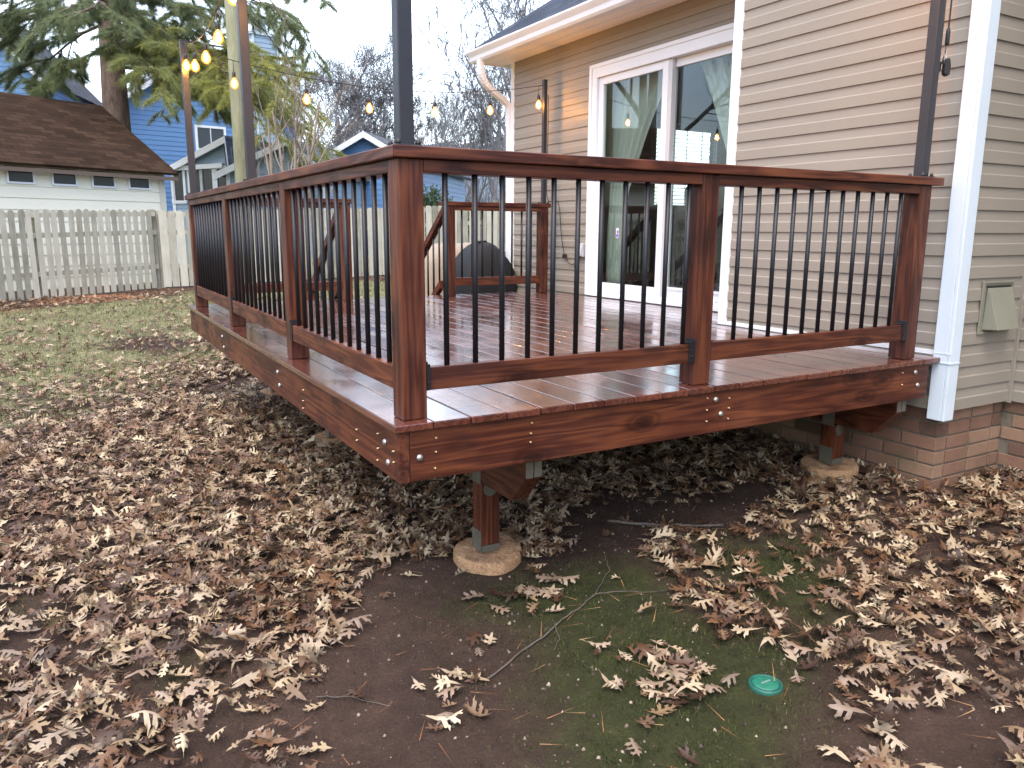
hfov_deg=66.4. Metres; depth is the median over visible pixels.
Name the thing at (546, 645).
soil crumbs
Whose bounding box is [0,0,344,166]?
pine tree
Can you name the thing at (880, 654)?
fallen leaf
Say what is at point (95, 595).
fallen leaf
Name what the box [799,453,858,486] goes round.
concrete footing
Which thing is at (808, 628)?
fallen leaf
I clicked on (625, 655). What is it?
fallen leaf
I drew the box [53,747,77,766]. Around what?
fallen leaf
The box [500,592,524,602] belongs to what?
fallen leaf
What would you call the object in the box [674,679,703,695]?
fallen leaf
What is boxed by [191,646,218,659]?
fallen leaf
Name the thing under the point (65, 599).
fallen leaf
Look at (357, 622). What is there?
fallen leaf
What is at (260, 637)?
fallen leaf
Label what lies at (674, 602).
fallen leaf
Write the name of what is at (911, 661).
fallen leaf
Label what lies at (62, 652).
fallen leaf
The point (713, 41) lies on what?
sliding door
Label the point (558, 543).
fallen leaf
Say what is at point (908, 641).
fallen leaf
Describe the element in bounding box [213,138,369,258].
sunroom house
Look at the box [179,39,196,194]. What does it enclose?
light pole
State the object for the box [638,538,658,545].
fallen leaf
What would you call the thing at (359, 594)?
fallen leaf
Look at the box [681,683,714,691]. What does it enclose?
fallen leaf
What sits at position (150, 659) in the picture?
fallen leaf
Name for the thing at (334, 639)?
fallen leaf
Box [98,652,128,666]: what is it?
fallen leaf
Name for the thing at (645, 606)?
fallen leaf
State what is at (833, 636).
fallen leaf
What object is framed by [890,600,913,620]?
fallen leaf
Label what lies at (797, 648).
fallen leaf
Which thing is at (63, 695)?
fallen leaf
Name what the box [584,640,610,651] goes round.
fallen leaf
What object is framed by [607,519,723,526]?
twig
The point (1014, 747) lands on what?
fallen leaf
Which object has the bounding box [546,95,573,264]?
extension cord
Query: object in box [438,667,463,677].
fallen leaf
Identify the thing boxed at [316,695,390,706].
twig
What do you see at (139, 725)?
fallen leaf
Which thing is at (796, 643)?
fallen leaf
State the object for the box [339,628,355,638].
fallen leaf
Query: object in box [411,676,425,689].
fallen leaf
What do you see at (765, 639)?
fallen leaf
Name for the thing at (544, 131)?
light pole
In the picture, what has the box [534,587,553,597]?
fallen leaf
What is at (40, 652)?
fallen leaf
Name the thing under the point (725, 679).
fallen leaf
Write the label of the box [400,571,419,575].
fallen leaf
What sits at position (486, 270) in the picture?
covered grill
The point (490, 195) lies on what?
tree
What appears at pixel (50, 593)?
fallen leaf
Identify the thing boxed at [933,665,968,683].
fallen leaf
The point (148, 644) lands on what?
fallen leaf
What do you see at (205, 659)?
fallen leaf
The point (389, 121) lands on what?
bare tree
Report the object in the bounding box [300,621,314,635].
fallen leaf
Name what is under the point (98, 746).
fallen leaf
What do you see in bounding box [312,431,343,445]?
concrete footing
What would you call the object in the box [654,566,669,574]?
fallen leaf
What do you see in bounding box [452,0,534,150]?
bare tree
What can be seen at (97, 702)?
fallen leaf
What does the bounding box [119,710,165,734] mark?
fallen leaf
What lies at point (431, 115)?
bare tree
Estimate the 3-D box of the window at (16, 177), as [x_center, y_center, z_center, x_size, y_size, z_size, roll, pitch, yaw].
[-9.161,-3.886,14.587,0.453,0.300,0.248,-6,13,-29]
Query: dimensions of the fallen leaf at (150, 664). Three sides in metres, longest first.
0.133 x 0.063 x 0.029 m
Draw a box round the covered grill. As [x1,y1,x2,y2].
[456,240,516,293]
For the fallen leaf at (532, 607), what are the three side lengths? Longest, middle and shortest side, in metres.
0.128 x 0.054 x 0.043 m
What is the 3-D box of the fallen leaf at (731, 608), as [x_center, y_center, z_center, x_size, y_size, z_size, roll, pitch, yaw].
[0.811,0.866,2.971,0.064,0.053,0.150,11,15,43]
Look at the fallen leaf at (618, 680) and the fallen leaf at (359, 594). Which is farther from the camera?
the fallen leaf at (359, 594)
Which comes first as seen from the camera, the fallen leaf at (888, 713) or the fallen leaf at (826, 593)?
the fallen leaf at (888, 713)
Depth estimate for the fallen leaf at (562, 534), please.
3.70 m
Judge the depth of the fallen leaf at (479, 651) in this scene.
2.84 m
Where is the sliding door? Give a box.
[584,18,733,311]
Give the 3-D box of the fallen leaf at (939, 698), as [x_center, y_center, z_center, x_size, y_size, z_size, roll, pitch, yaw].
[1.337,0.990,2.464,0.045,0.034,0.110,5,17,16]
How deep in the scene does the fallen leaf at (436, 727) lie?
2.43 m
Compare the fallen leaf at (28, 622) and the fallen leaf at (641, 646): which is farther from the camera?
the fallen leaf at (28, 622)
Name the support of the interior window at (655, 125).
in the house at (828, 84)
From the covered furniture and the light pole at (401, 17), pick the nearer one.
the light pole at (401, 17)
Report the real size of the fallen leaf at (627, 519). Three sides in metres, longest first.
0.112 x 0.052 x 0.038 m
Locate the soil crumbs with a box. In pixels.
[0,439,1023,767]
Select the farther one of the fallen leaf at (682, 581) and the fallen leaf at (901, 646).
the fallen leaf at (682, 581)
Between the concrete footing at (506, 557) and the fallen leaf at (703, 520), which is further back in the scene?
the fallen leaf at (703, 520)
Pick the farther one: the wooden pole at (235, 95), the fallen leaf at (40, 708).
the wooden pole at (235, 95)
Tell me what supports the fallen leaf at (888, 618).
on the leaf litter at (208, 413)
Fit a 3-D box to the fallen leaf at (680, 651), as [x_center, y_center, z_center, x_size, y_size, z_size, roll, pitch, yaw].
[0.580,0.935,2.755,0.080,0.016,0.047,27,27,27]
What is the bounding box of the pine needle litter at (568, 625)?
[10,449,1016,767]
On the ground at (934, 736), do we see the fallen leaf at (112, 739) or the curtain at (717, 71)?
the fallen leaf at (112, 739)
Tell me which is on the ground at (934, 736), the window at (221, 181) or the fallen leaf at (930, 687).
the fallen leaf at (930, 687)
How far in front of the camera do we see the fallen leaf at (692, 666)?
2.67 m
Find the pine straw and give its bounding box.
[0,275,384,309]
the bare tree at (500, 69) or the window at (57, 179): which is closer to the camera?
the window at (57, 179)
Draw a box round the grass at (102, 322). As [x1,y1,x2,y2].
[0,280,390,443]
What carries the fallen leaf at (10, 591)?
on the ground at (934, 736)
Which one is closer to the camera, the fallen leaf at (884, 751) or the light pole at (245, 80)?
the fallen leaf at (884, 751)
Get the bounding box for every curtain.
[606,70,662,283]
[675,187,724,282]
[701,54,731,151]
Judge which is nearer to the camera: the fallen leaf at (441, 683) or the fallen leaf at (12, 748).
the fallen leaf at (12, 748)
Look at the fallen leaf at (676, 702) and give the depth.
2.50 m
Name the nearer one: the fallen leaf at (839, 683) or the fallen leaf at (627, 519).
the fallen leaf at (839, 683)
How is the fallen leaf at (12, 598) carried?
on the ground at (934, 736)
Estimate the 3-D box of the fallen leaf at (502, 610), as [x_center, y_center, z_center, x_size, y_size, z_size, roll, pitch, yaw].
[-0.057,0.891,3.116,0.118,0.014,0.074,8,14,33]
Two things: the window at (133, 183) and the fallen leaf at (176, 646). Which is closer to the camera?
the fallen leaf at (176, 646)
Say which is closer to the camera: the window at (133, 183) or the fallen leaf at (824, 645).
the fallen leaf at (824, 645)
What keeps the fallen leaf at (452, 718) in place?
on the ground at (934, 736)
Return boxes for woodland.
[465,176,505,241]
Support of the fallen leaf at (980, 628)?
on the ground at (934, 736)
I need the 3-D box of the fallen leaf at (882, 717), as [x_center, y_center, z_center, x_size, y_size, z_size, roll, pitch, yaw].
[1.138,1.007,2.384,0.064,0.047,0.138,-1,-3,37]
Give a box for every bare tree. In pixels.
[215,0,364,244]
[283,20,426,147]
[286,64,342,147]
[292,36,441,146]
[387,96,444,141]
[393,109,466,147]
[412,0,549,201]
[419,69,480,147]
[427,67,473,147]
[449,0,543,150]
[451,72,510,201]
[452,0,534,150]
[488,0,529,96]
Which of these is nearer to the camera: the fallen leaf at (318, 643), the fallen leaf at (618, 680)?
the fallen leaf at (618, 680)
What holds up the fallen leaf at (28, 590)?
on the ground at (934, 736)
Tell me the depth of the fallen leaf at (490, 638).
2.92 m
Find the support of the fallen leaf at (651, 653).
on the ground at (934, 736)
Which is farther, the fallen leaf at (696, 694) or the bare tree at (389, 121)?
the bare tree at (389, 121)
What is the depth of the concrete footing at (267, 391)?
6.75 m
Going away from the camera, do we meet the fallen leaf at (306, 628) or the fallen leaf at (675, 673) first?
the fallen leaf at (675, 673)
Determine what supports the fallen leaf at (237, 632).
on the ground at (934, 736)
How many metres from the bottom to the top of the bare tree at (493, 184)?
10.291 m
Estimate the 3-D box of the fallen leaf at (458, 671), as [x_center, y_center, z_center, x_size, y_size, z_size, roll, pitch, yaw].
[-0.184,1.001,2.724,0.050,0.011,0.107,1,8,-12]
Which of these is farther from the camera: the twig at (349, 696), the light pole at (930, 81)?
the light pole at (930, 81)
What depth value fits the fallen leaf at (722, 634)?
2.87 m
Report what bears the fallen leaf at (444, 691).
on the ground at (934, 736)
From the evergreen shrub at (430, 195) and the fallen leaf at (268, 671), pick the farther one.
the evergreen shrub at (430, 195)
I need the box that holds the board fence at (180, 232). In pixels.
[155,204,657,287]
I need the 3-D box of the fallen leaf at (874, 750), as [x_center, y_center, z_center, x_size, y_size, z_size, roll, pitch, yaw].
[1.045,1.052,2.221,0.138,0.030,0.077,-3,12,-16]
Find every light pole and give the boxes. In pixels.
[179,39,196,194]
[236,0,256,180]
[387,0,422,145]
[538,79,548,203]
[908,0,946,176]
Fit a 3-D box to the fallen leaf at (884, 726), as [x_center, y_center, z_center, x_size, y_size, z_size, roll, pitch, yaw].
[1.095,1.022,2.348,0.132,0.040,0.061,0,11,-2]
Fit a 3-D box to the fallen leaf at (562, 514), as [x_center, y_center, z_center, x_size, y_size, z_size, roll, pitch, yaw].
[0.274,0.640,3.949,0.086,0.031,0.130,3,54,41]
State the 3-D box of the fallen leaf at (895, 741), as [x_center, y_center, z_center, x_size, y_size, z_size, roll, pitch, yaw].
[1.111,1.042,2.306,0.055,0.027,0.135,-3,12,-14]
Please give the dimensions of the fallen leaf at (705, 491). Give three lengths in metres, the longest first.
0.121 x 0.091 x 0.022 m
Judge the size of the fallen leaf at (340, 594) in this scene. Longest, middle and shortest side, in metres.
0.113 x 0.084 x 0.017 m
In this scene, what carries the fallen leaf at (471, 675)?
on the ground at (934, 736)
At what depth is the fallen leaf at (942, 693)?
2.49 m
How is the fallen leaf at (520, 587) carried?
on the fallen leaf
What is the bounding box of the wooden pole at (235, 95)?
[224,0,253,301]
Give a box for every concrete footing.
[258,387,284,398]
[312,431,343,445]
[453,535,521,575]
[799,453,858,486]
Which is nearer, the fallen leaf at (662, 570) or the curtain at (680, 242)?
the fallen leaf at (662, 570)
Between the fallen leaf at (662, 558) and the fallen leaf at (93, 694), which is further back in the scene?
the fallen leaf at (662, 558)
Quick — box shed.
[0,92,177,292]
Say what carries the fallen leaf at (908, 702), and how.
on the ground at (934, 736)
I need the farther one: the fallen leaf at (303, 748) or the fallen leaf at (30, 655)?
the fallen leaf at (30, 655)
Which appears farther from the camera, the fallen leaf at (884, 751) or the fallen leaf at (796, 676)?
the fallen leaf at (796, 676)
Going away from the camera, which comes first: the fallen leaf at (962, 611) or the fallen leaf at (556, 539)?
the fallen leaf at (962, 611)
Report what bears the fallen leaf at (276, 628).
on the ground at (934, 736)
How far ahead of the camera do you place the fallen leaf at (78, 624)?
3.05 m
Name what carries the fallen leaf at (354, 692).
on the ground at (934, 736)
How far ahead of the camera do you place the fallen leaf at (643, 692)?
2.55 m
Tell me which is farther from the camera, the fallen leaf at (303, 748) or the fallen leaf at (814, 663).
the fallen leaf at (814, 663)
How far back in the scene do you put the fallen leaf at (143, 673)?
2.70 m
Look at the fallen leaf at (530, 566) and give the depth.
3.44 m
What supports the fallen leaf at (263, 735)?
on the ground at (934, 736)
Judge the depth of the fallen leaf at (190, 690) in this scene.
2.59 m
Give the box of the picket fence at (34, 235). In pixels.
[0,209,160,300]
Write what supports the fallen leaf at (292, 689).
on the ground at (934, 736)
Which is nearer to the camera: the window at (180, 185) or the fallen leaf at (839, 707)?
the fallen leaf at (839, 707)
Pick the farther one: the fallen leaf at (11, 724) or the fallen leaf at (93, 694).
the fallen leaf at (93, 694)
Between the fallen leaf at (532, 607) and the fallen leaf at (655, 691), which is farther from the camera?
the fallen leaf at (532, 607)
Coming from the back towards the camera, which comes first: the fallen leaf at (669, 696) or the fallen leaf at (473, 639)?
the fallen leaf at (473, 639)
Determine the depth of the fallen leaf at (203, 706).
2.50 m
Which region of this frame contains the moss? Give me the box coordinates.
[6,502,924,767]
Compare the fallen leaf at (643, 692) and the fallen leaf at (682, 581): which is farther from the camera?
the fallen leaf at (682, 581)
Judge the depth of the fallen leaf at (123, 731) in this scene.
2.32 m
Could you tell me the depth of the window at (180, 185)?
24.94 m
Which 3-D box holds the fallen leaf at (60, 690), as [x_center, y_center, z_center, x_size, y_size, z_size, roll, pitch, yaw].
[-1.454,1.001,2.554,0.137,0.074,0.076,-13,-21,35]
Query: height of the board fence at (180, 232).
1.998 m
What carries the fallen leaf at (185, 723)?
on the ground at (934, 736)
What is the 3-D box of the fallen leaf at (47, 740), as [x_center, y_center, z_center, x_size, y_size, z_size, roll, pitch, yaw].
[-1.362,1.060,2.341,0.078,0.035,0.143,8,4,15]
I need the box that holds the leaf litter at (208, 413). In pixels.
[0,289,1023,767]
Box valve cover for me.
[748,674,783,695]
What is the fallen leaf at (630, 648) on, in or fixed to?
on the ground at (934, 736)
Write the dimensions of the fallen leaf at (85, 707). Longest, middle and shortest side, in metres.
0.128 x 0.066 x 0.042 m
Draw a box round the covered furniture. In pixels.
[425,243,505,294]
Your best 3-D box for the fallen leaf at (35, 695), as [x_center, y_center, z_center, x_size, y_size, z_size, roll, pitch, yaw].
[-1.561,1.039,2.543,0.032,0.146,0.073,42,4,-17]
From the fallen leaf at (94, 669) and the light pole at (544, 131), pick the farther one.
the light pole at (544, 131)
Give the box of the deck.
[184,144,944,552]
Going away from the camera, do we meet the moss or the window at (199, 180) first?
the moss
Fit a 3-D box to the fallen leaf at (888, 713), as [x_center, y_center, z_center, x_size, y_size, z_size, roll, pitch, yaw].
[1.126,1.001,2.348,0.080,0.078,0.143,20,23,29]
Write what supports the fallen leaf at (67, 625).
on the ground at (934, 736)
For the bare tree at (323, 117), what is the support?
on the ground at (934, 736)
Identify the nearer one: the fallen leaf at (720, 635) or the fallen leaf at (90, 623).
the fallen leaf at (720, 635)
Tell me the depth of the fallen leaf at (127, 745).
2.34 m
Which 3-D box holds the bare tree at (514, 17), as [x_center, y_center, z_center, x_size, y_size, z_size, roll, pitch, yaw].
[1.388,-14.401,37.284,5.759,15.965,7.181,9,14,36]
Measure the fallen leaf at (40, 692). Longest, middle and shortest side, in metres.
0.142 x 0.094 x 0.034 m
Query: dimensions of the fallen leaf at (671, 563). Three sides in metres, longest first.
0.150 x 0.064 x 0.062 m
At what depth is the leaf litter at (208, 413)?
3.83 m
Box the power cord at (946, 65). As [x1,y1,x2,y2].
[939,0,952,76]
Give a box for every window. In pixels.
[6,171,35,184]
[51,173,77,186]
[91,176,115,187]
[128,178,150,189]
[170,170,187,203]
[187,169,203,192]
[194,124,225,150]
[199,169,214,190]
[214,166,226,187]
[649,121,721,210]
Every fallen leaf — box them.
[0,587,21,595]
[0,649,24,659]
[0,719,21,727]
[2,726,29,749]
[3,734,30,754]
[4,680,28,692]
[5,593,17,602]
[13,626,40,631]
[14,691,37,718]
[18,753,52,766]
[21,586,38,593]
[21,619,37,626]
[24,641,53,667]
[24,716,50,733]
[25,645,37,670]
[27,636,52,642]
[28,684,53,701]
[29,697,61,716]
[31,730,69,750]
[36,747,55,763]
[37,597,49,606]
[38,580,59,598]
[38,645,70,656]
[40,658,54,680]
[43,615,68,634]
[48,592,76,601]
[48,684,74,700]
[51,692,72,699]
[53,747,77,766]
[55,702,92,713]
[58,727,79,737]
[59,584,76,592]
[60,624,74,630]
[70,613,86,630]
[77,686,105,698]
[79,660,107,671]
[81,590,107,606]
[83,621,116,628]
[85,697,108,706]
[86,733,104,750]
[87,737,115,753]
[89,724,131,746]
[94,591,116,617]
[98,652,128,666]
[105,643,137,652]
[110,651,129,663]
[111,734,132,756]
[114,606,136,623]
[114,705,142,741]
[114,724,137,737]
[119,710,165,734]
[124,666,157,678]
[125,715,152,738]
[137,602,160,628]
[138,650,164,664]
[140,637,157,655]
[140,645,156,668]
[144,606,168,614]
[154,634,186,650]
[154,690,174,703]
[167,716,182,735]
[170,672,187,692]
[170,735,186,751]
[178,708,207,729]
[180,677,210,702]
[188,592,219,602]
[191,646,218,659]
[193,701,211,714]
[198,652,221,664]
[200,649,238,658]
[203,660,220,676]
[216,694,231,706]
[217,624,246,639]
[227,671,260,690]
[241,726,272,740]
[244,729,280,749]
[246,630,275,646]
[249,728,295,746]
[254,657,278,664]
[257,601,277,612]
[259,632,278,648]
[261,651,284,677]
[264,625,291,635]
[266,675,286,692]
[283,679,307,700]
[290,654,313,666]
[293,667,315,680]
[294,671,323,676]
[299,635,326,652]
[299,741,331,754]
[299,746,310,751]
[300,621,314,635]
[313,618,329,642]
[325,636,346,646]
[329,606,347,633]
[333,598,353,610]
[334,591,358,599]
[336,605,353,612]
[338,583,351,587]
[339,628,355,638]
[340,590,354,602]
[341,614,371,629]
[345,687,365,698]
[346,575,354,583]
[353,552,365,561]
[353,578,362,588]
[355,590,362,597]
[356,566,372,578]
[371,546,384,562]
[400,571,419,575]
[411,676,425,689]
[421,709,462,729]
[425,722,443,730]
[431,673,444,680]
[434,675,458,691]
[434,712,460,725]
[436,686,465,700]
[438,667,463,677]
[454,566,469,575]
[454,666,465,679]
[461,590,490,599]
[463,696,491,716]
[464,663,481,684]
[464,676,480,682]
[465,630,481,644]
[465,669,489,680]
[475,647,484,655]
[483,632,496,644]
[488,585,503,596]
[490,604,509,614]
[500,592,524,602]
[514,583,524,592]
[520,593,537,601]
[522,585,538,602]
[524,563,535,569]
[526,600,539,611]
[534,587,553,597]
[536,573,560,581]
[543,603,564,611]
[544,584,563,597]
[545,571,562,581]
[549,589,562,601]
[550,538,570,545]
[552,532,572,536]
[553,536,563,542]
[555,575,579,584]
[558,503,569,520]
[563,537,582,546]
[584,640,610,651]
[599,670,621,687]
[602,529,611,535]
[608,681,620,689]
[613,674,625,689]
[618,649,632,660]
[619,515,632,521]
[621,490,641,496]
[624,738,641,755]
[625,644,633,652]
[634,643,655,660]
[634,714,654,727]
[636,676,666,690]
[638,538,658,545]
[638,601,656,610]
[638,681,653,687]
[640,686,650,695]
[643,649,665,672]
[644,689,674,701]
[646,660,667,679]
[646,702,676,715]
[649,528,660,533]
[649,644,670,655]
[651,688,687,698]
[653,553,669,562]
[653,645,670,661]
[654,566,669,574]
[655,648,670,654]
[658,668,687,682]
[659,698,692,706]
[660,515,673,527]
[661,649,695,667]
[664,554,677,575]
[665,599,686,605]
[666,683,688,697]
[667,661,687,684]
[669,584,696,590]
[670,592,682,602]
[670,645,686,655]
[670,678,702,686]
[671,558,684,572]
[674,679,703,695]
[675,570,687,585]
[675,741,702,764]
[680,660,708,673]
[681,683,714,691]
[684,688,706,699]
[688,670,700,681]
[689,688,706,699]
[694,660,710,674]
[697,518,707,523]
[699,489,715,495]
[705,683,725,692]
[711,601,738,614]
[715,621,735,639]
[717,628,728,639]
[720,673,739,686]
[729,600,751,610]
[759,636,775,649]
[769,620,791,636]
[778,640,798,661]
[782,638,815,655]
[790,639,801,649]
[791,669,804,682]
[796,652,821,668]
[803,620,818,632]
[814,638,833,660]
[817,587,850,604]
[817,744,849,761]
[826,629,844,643]
[827,698,870,720]
[833,675,866,686]
[833,679,848,689]
[835,634,865,653]
[837,655,854,675]
[856,744,904,761]
[860,718,898,734]
[861,644,885,654]
[866,604,902,623]
[871,646,908,668]
[872,663,891,676]
[873,698,898,728]
[876,709,898,722]
[877,739,893,766]
[878,641,910,651]
[879,645,900,662]
[879,729,907,752]
[882,671,900,688]
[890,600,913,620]
[891,698,917,708]
[896,636,918,645]
[896,653,926,666]
[900,611,931,623]
[920,666,951,675]
[922,631,960,652]
[922,682,936,689]
[923,696,939,706]
[927,611,958,627]
[930,688,945,709]
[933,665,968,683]
[935,635,974,646]
[939,690,955,697]
[954,596,980,617]
[961,633,1004,658]
[962,675,1002,707]
[972,618,1003,632]
[991,613,1005,628]
[995,731,1023,764]
[997,665,1023,674]
[1011,683,1023,690]
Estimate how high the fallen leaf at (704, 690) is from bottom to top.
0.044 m
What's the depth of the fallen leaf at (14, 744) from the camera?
2.37 m
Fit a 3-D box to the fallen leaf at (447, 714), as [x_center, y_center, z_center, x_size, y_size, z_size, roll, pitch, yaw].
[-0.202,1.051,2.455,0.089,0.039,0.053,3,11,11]
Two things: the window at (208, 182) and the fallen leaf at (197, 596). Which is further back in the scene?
the window at (208, 182)
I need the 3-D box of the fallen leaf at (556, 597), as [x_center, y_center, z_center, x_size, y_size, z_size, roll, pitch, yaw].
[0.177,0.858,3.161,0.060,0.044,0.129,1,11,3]
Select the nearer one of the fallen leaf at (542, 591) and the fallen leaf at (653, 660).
the fallen leaf at (653, 660)
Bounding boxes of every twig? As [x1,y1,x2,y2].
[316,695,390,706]
[486,554,693,679]
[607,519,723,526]
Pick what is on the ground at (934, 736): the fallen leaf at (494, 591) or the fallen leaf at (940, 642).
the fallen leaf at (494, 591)
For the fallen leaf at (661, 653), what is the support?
on the ground at (934, 736)
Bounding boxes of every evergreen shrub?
[423,184,452,234]
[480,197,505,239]
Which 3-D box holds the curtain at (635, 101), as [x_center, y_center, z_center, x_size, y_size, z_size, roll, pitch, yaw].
[1.190,-1.897,7.200,0.046,2.021,0.970,-6,13,-29]
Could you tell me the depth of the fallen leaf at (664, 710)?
2.46 m
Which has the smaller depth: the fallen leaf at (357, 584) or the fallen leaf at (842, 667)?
the fallen leaf at (842, 667)
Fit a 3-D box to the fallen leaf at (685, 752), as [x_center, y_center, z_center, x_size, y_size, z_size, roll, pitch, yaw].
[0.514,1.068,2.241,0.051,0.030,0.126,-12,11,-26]
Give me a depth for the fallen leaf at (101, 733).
2.33 m
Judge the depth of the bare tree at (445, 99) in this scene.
41.78 m
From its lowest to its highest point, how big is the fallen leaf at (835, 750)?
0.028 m
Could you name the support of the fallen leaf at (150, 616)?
on the ground at (934, 736)
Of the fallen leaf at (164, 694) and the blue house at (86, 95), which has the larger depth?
the blue house at (86, 95)
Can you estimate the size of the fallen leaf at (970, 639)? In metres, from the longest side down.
0.145 x 0.058 x 0.029 m
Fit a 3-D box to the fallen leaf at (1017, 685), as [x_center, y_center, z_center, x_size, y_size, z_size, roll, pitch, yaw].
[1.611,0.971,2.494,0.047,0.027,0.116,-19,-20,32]
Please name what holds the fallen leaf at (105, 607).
on the leaf litter at (208, 413)
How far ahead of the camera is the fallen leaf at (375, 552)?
3.49 m
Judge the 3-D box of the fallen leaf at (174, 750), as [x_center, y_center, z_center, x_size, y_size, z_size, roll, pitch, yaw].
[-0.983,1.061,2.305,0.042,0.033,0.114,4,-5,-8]
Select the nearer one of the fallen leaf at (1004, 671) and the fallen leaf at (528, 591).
the fallen leaf at (1004, 671)
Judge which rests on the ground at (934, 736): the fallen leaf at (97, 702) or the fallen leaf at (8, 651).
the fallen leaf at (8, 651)
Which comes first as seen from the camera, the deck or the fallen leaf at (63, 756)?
the fallen leaf at (63, 756)
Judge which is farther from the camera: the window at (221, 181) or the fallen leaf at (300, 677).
the window at (221, 181)
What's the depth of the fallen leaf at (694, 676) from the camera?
2.62 m
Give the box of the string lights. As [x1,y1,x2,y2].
[183,0,542,115]
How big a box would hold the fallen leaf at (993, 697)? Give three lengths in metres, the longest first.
0.142 x 0.060 x 0.048 m
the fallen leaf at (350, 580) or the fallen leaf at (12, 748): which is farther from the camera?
the fallen leaf at (350, 580)
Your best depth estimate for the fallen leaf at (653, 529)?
3.75 m
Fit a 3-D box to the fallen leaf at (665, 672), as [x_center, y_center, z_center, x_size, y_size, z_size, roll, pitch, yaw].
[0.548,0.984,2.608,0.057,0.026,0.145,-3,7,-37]
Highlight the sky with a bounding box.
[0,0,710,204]
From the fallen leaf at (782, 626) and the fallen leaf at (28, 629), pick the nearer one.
the fallen leaf at (782, 626)
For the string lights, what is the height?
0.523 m
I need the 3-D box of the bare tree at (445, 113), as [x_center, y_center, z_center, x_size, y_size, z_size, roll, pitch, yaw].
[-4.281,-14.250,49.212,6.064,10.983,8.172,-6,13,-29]
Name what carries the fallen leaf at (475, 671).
on the ground at (934, 736)
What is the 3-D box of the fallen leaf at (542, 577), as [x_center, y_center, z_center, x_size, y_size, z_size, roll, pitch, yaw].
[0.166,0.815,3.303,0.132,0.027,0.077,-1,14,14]
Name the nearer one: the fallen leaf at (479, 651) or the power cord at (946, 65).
the fallen leaf at (479, 651)
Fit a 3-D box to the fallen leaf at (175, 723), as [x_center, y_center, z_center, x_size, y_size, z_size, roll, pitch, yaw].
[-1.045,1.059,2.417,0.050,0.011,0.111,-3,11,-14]
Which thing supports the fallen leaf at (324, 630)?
on the ground at (934, 736)
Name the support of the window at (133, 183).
in the shed
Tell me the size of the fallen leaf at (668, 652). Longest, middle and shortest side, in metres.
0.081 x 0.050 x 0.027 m
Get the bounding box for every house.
[0,25,101,104]
[100,16,305,242]
[169,135,271,263]
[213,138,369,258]
[330,131,471,254]
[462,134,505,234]
[466,0,1023,492]
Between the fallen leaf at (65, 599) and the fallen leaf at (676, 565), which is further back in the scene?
the fallen leaf at (676, 565)
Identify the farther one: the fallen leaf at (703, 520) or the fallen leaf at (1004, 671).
the fallen leaf at (703, 520)
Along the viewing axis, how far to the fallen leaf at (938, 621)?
2.90 m
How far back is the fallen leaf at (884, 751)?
2.22 m
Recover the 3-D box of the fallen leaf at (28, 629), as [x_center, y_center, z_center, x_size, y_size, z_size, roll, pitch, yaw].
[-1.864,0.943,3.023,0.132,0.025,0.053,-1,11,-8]
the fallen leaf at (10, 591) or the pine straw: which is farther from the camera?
the pine straw
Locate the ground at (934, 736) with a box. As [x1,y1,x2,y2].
[0,242,1023,767]
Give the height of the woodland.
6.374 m
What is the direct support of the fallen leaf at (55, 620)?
on the ground at (934, 736)
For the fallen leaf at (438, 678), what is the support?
on the ground at (934, 736)
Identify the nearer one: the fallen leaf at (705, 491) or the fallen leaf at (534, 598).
the fallen leaf at (534, 598)
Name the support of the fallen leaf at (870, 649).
on the ground at (934, 736)
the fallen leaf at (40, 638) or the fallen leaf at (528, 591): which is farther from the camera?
the fallen leaf at (528, 591)
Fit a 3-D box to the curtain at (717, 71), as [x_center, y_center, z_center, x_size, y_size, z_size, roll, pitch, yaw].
[1.712,-1.720,6.312,0.046,2.021,0.883,-6,13,-29]
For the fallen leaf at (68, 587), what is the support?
on the ground at (934, 736)
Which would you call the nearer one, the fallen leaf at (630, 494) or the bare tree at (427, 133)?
the fallen leaf at (630, 494)
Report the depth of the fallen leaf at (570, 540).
3.64 m
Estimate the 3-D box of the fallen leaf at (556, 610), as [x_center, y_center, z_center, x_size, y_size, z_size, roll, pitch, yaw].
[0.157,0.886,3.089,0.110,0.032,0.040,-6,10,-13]
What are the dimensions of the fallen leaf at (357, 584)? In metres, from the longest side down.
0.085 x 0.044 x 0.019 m
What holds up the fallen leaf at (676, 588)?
on the ground at (934, 736)
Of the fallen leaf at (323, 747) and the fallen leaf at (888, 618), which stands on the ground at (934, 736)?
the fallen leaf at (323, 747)
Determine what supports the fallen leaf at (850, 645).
on the ground at (934, 736)
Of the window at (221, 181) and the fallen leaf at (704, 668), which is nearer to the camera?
the fallen leaf at (704, 668)
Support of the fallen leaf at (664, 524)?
on the twig at (658, 524)
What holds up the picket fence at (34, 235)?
on the ground at (934, 736)
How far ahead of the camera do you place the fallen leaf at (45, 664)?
2.76 m
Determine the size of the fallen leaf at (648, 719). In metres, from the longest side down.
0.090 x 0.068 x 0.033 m
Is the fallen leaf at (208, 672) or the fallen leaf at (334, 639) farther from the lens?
the fallen leaf at (334, 639)
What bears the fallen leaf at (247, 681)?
on the ground at (934, 736)

